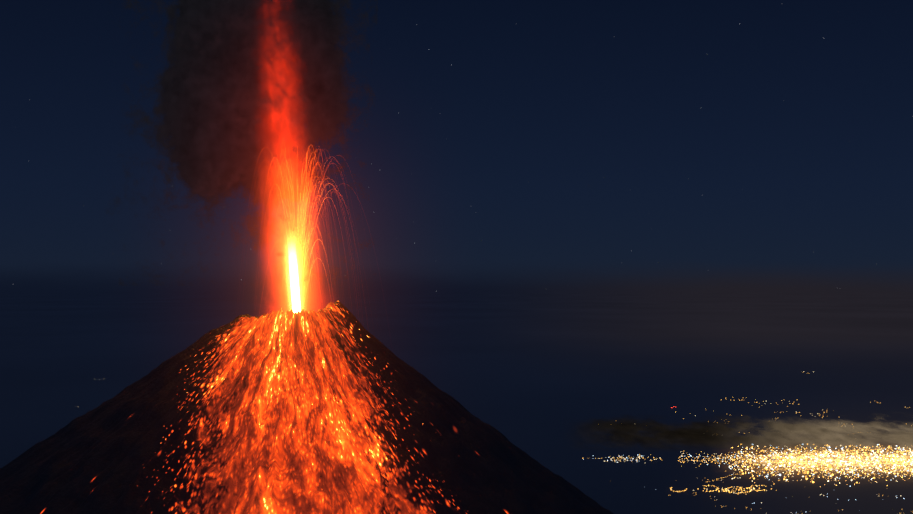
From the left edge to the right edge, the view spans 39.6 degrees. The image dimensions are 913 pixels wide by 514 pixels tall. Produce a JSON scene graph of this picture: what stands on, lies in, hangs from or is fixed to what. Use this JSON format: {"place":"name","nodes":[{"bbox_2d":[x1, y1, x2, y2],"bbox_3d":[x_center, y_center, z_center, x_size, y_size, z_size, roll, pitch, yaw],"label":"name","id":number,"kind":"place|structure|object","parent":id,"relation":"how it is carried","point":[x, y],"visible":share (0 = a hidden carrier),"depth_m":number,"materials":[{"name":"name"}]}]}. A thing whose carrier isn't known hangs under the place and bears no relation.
{"place":"outdoors","nodes":[
{"label":"outdoors","id":0,"kind":"place"},
{"bbox_2d":[0,301,613,513],"bbox_3d":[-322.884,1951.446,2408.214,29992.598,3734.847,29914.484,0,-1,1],"label":"volcano","id":1,"kind":"structure","parent":0,"point":[336,407],"depth_m":2168.16},
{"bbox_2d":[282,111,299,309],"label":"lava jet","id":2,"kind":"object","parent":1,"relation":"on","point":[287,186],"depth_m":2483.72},
{"bbox_2d":[245,141,359,311],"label":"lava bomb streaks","id":3,"kind":"object","parent":1,"relation":"on","point":[298,297],"depth_m":2481.00,"materials":[{"name":"orange liquid"}]},
{"bbox_2d":[0,292,912,513],"bbox_3d":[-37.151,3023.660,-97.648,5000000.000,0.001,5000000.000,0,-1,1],"label":"plain ground","id":4,"kind":"structure","parent":0,"point":[550,381],"depth_m":44759.93,"materials":[{"name":"soil"}]},
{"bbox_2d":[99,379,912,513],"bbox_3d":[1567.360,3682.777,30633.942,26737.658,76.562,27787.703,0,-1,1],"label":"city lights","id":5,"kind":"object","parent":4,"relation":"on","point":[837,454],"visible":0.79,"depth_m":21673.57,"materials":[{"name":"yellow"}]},
{"bbox_2d":[0,0,912,291],"label":"sky","id":6,"kind":"structure","parent":0,"point":[476,145],"materials":[{"name":"blue"}]}
]}

